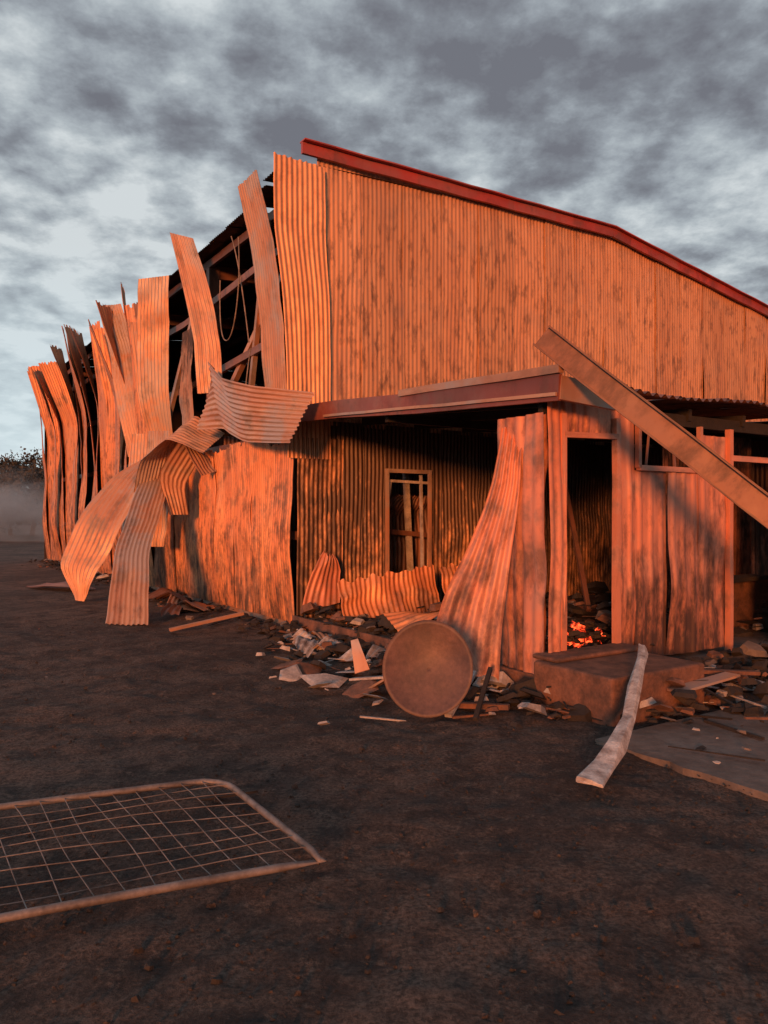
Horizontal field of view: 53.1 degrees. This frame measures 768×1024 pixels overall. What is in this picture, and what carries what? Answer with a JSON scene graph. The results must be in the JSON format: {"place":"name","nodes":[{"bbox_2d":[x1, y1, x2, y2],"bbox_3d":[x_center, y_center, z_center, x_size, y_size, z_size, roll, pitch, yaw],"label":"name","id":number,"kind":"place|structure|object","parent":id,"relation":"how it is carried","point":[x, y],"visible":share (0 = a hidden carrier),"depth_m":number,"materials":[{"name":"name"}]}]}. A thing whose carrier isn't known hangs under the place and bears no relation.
{"place":"outdoors","nodes":[
{"label":"outdoors","id":0,"kind":"place"},
{"bbox_2d":[0,519,767,1023],"bbox_3d":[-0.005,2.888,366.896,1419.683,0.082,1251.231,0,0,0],"label":"ground","id":1,"kind":"structure","parent":0,"point":[710,881],"depth_m":3.66,"materials":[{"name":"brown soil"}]},
{"bbox_2d":[0,473,37,531],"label":"tree","id":2,"kind":"object","parent":1,"relation":"on","point":[8,486],"visible":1,"depth_m":56.03,"materials":[{"name":"green plant"}]},
{"bbox_2d":[0,457,37,534],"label":"tree","id":3,"kind":"object","parent":1,"relation":"on","point":[18,521],"visible":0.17,"depth_m":59.80,"materials":[{"name":"green plant"}]},
{"bbox_2d":[0,499,41,525],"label":"distant trees","id":4,"kind":"object","parent":1,"relation":"on","point":[29,523],"visible":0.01,"depth_m":116.49,"materials":[{"name":"grey plant"}]},
{"bbox_2d":[0,446,43,535],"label":"tree","id":5,"kind":"object","parent":1,"relation":"on","point":[11,467],"visible":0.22,"depth_m":57.91,"materials":[{"name":"green plant"}]},
{"bbox_2d":[12,460,43,517],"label":"tree","id":6,"kind":"object","parent":1,"relation":"on","point":[35,474],"visible":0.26,"depth_m":56.48,"materials":[{"name":"green plant"}]},
{"bbox_2d":[26,581,94,589],"bbox_3d":[-6.889,1.569,16.417,1.739,0.134,0.670,0,0,30],"label":"fallen iron sheet","id":7,"kind":"object","parent":1,"relation":"on","point":[62,584],"visible":0.62,"depth_m":16.39,"materials":[{"name":"metal"}]},
{"bbox_2d":[60,460,140,600],"bbox_3d":[-5.107,0.263,14.571,0.971,2.719,1.685,0,0,41],"label":"fallen iron sheet","id":8,"kind":"object","parent":1,"relation":"on","point":[95,531],"visible":0.86,"depth_m":14.30,"materials":[{"name":"orange metal"}]},
{"bbox_2d":[105,477,164,624],"bbox_3d":[-4.036,0.191,12.894,0.702,2.918,3.916,0,0,-9],"label":"fallen iron sheet","id":9,"kind":"object","parent":1,"relation":"on","point":[128,597],"visible":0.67,"depth_m":12.06,"materials":[{"name":"brown metal"}]},
{"bbox_2d":[21,558,274,630],"bbox_3d":[-7.003,1.590,18.495,1.442,0.233,18.983,0,0,-33],"label":"debris pile","id":10,"kind":"object","parent":1,"relation":"on","point":[254,621],"visible":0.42,"depth_m":12.77,"materials":[{"name":"brown wood"}]},
{"bbox_2d":[148,587,185,598],"bbox_3d":[-4.106,1.527,14.530,0.322,0.192,0.887,0,0,35],"label":"iron scrap","id":11,"kind":"object","parent":10,"relation":"on","point":[157,592],"visible":0.75,"depth_m":14.41,"materials":[{"name":"metal"}]},
{"bbox_2d":[0,779,327,922],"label":"farm gate","id":12,"kind":"structure","parent":1,"relation":"on","point":[209,879],"depth_m":3.51,"materials":[{"name":"grey metal"}]},
{"bbox_2d":[153,592,189,601],"bbox_3d":[-3.746,1.522,13.665,1.049,0.214,0.320,0,0,44],"label":"iron scrap","id":13,"kind":"object","parent":1,"relation":"on","point":[168,594],"visible":0.85,"depth_m":13.68,"materials":[{"name":"metal"}]},
{"bbox_2d":[161,602,184,615],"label":"iron scrap","id":14,"kind":"object","parent":1,"relation":"on","point":[171,608],"visible":0.98,"depth_m":11.79,"materials":[{"name":"metal"}]},
{"bbox_2d":[167,594,181,603],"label":"iron scrap","id":15,"kind":"object","parent":1,"relation":"on","point":[172,599],"visible":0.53,"depth_m":13.46,"materials":[{"name":"brown metal"}]},
{"bbox_2d":[180,603,198,611],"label":"iron scrap","id":16,"kind":"object","parent":1,"relation":"on","point":[185,606],"visible":0.57,"depth_m":12.55,"materials":[{"name":"brown metal"}]},
{"bbox_2d":[176,600,207,610],"bbox_3d":[-3.196,1.531,12.659,0.624,0.194,0.319,0,0,19],"label":"iron scrap","id":17,"kind":"object","parent":1,"relation":"on","point":[194,605],"visible":0.74,"depth_m":12.59,"materials":[{"name":"brown metal"}]},
{"bbox_2d":[180,601,214,611],"bbox_3d":[-3.103,1.586,12.842,0.760,0.148,0.370,0,0,-29],"label":"iron scrap","id":18,"kind":"object","parent":1,"relation":"on","point":[203,604],"visible":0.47,"depth_m":12.92,"materials":[{"name":"brown metal"}]},
{"bbox_2d":[290,628,318,646],"bbox_3d":[-0.941,1.528,9.378,0.442,0.215,0.227,0,0,-43],"label":"iron scrap","id":19,"kind":"object","parent":1,"relation":"on","point":[302,632],"visible":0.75,"depth_m":9.36,"materials":[{"name":"metal"}]},
{"bbox_2d":[312,643,324,649],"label":"iron scrap","id":20,"kind":"object","parent":1,"relation":"on","point":[317,645],"visible":0.49,"depth_m":8.70,"materials":[{"name":"metal"}]},
{"bbox_2d":[366,644,385,658],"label":"iron scrap","id":21,"kind":"object","parent":1,"relation":"on","point":[374,650],"visible":0.59,"depth_m":8.39,"materials":[{"name":"grey metal"}]},
{"bbox_2d":[12,626,743,864],"bbox_3d":[-0.465,1.629,7.247,8.930,0.075,7.459,0,0,0],"label":"scattered debris","id":22,"kind":"object","parent":1,"relation":"on","point":[41,862],"visible":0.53,"depth_m":4.36,"materials":[{"name":"brown wood"}]},
{"bbox_2d":[256,638,505,724],"bbox_3d":[-0.167,1.559,7.966,2.194,0.189,4.318,0,0,-20],"label":"scattered debris","id":23,"kind":"object","parent":1,"relation":"on","point":[341,649],"visible":0.37,"depth_m":7.85,"materials":[{"name":"grey wood"}]},
{"bbox_2d":[339,648,366,660],"bbox_3d":[-0.279,1.506,8.051,0.259,0.150,0.422,0,0,24],"label":"iron scrap","id":24,"kind":"object","parent":23,"relation":"on","point":[347,656],"visible":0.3,"depth_m":7.96,"materials":[{"name":"metal"}]},
{"bbox_2d":[337,565,439,626],"bbox_3d":[0.156,1.183,10.445,1.648,0.876,0.505,0,0,-33],"label":"fallen iron sheet","id":25,"kind":"object","parent":1,"relation":"on","point":[372,595],"visible":0.7,"depth_m":10.48,"materials":[{"name":"orange metal"}]},
{"bbox_2d":[27,138,767,683],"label":"burnt shed","id":26,"kind":"structure","parent":1,"relation":"on","point":[353,370],"depth_m":12.10,"materials":[{"name":"metal"}]},
{"bbox_2d":[314,592,605,633],"bbox_3d":[1.732,1.381,10.773,4.722,0.287,3.416,0,0,-37],"label":"debris pile","id":27,"kind":"object","parent":26,"relation":"on","point":[323,608],"visible":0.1,"depth_m":10.35,"materials":[{"name":"brown wood"}]},
{"bbox_2d":[436,427,522,680],"bbox_3d":[0.838,0.353,6.891,1.036,2.309,0.326,0,0,-23],"label":"twisted iron sheet","id":28,"kind":"object","parent":26,"relation":"attached to","point":[471,612],"visible":0.95,"depth_m":6.94,"materials":[{"name":"orange metal"}]},
{"bbox_2d":[429,581,767,644],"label":"debris pile","id":29,"kind":"object","parent":26,"relation":"on","point":[602,611],"visible":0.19,"depth_m":9.49,"materials":[{"name":"brown wood"}]},
{"bbox_2d":[545,618,654,650],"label":"glowing embers","id":30,"kind":"object","parent":26,"relation":"on","point":[581,633],"visible":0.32,"depth_m":7.70,"materials":[{"name":"orange"}]},
{"bbox_2d":[533,325,767,528],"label":"fallen beam","id":31,"kind":"structure","parent":26,"relation":"on","point":[738,488],"depth_m":6.07,"materials":[{"name":"metal"}]},
{"bbox_2d":[733,574,767,628],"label":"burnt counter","id":32,"kind":"object","parent":26,"relation":"on","point":[750,592],"visible":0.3,"depth_m":9.75,"materials":[{"name":"brown wood"}]},
{"bbox_2d":[300,602,505,666],"bbox_3d":[0.226,1.369,9.101,0.826,0.300,4.416,0,0,-35],"label":"debris pile","id":33,"kind":"object","parent":1,"relation":"on","point":[370,626],"visible":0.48,"depth_m":9.63,"materials":[{"name":"brown wood"}]},
{"bbox_2d":[302,550,340,607],"bbox_3d":[-0.843,0.957,10.774,0.176,0.852,0.727,0,0,45],"label":"fallen iron sheet","id":34,"kind":"object","parent":33,"relation":"on","point":[322,587],"visible":0.94,"depth_m":10.80,"materials":[{"name":"orange metal"}]},
{"bbox_2d":[383,611,438,630],"bbox_3d":[0.678,1.284,9.087,1.314,0.328,0.533,0,0,-13],"label":"fallen iron sheet","id":35,"kind":"object","parent":33,"relation":"on","point":[399,621],"visible":0.44,"depth_m":9.02,"materials":[{"name":"orange metal"}]},
{"bbox_2d":[242,620,602,728],"bbox_3d":[-0.157,1.550,8.093,1.353,0.273,5.799,0,0,-33],"label":"debris pile","id":36,"kind":"object","parent":1,"relation":"on","point":[520,690],"visible":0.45,"depth_m":6.79,"materials":[{"name":"grey wood"}]},
{"bbox_2d":[295,635,317,656],"bbox_3d":[-0.883,1.516,8.812,0.241,0.193,0.640,0,0,0],"label":"iron scrap","id":37,"kind":"object","parent":36,"relation":"on","point":[305,645],"visible":0.98,"depth_m":8.68,"materials":[{"name":"metal"}]},
{"bbox_2d":[311,631,330,639],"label":"iron scrap","id":38,"kind":"object","parent":36,"relation":"on","point":[321,635],"visible":0.55,"depth_m":9.40,"materials":[{"name":"grey metal"}]},
{"bbox_2d":[316,636,342,649],"bbox_3d":[-0.592,1.534,8.940,0.252,0.161,0.506,0,0,40],"label":"iron scrap","id":39,"kind":"object","parent":36,"relation":"on","point":[330,639],"visible":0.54,"depth_m":8.93,"materials":[{"name":"metal"}]},
{"bbox_2d":[382,620,472,717],"bbox_3d":[0.330,1.229,6.029,0.557,0.737,0.527,0,0,-33],"label":"round metal tank lid","id":40,"kind":"object","parent":1,"relation":"on","point":[427,668],"visible":1,"depth_m":6.08,"materials":[{"name":"brown metal"}]},
{"bbox_2d":[439,561,460,593],"bbox_3d":[1.361,1.112,11.055,1.135,1.066,0.527,0,0,-31],"label":"fallen iron sheet","id":41,"kind":"object","parent":1,"relation":"on","point":[448,573],"visible":0.05,"depth_m":10.95,"materials":[{"name":"orange metal"}]},
{"bbox_2d":[169,612,763,720],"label":"burnt planks","id":42,"kind":"object","parent":1,"relation":"on","point":[295,670],"visible":0.73,"depth_m":7.00,"materials":[{"name":"brown wood"}]},
{"bbox_2d":[576,644,648,787],"bbox_3d":[1.669,1.321,5.303,0.177,0.493,2.158,0,0,28],"label":"bent downpipe","id":43,"kind":"object","parent":1,"relation":"on","point":[598,770],"visible":1,"depth_m":4.90,"materials":[{"name":"metal"}]},
{"bbox_2d":[533,643,703,726],"bbox_3d":[1.970,1.453,6.523,1.200,0.460,0.950,0,0,-33],"label":"concrete step","id":44,"kind":"object","parent":1,"relation":"on","point":[594,680],"visible":0.7,"depth_m":6.20,"materials":[{"name":"concrete"}]},
{"bbox_2d":[546,638,767,739],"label":"debris pile","id":45,"kind":"object","parent":1,"relation":"on","point":[722,697],"visible":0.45,"depth_m":6.37,"materials":[{"name":"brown wood"}]},
{"bbox_2d":[0,0,767,510],"label":"sky","id":46,"kind":"structure","parent":0,"point":[126,126],"materials":[{"name":"grey"}]},
{"bbox_2d":[595,701,767,800],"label":"concrete path","id":47,"kind":"structure","parent":0,"point":[651,744],"depth_m":5.16,"materials":[{"name":"grey concrete"}]},
{"bbox_2d":[668,688,767,763],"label":"scattered debris","id":48,"kind":"object","parent":47,"relation":"on","point":[698,706],"visible":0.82,"depth_m":5.69,"materials":[{"name":"brown wood"}]}
]}

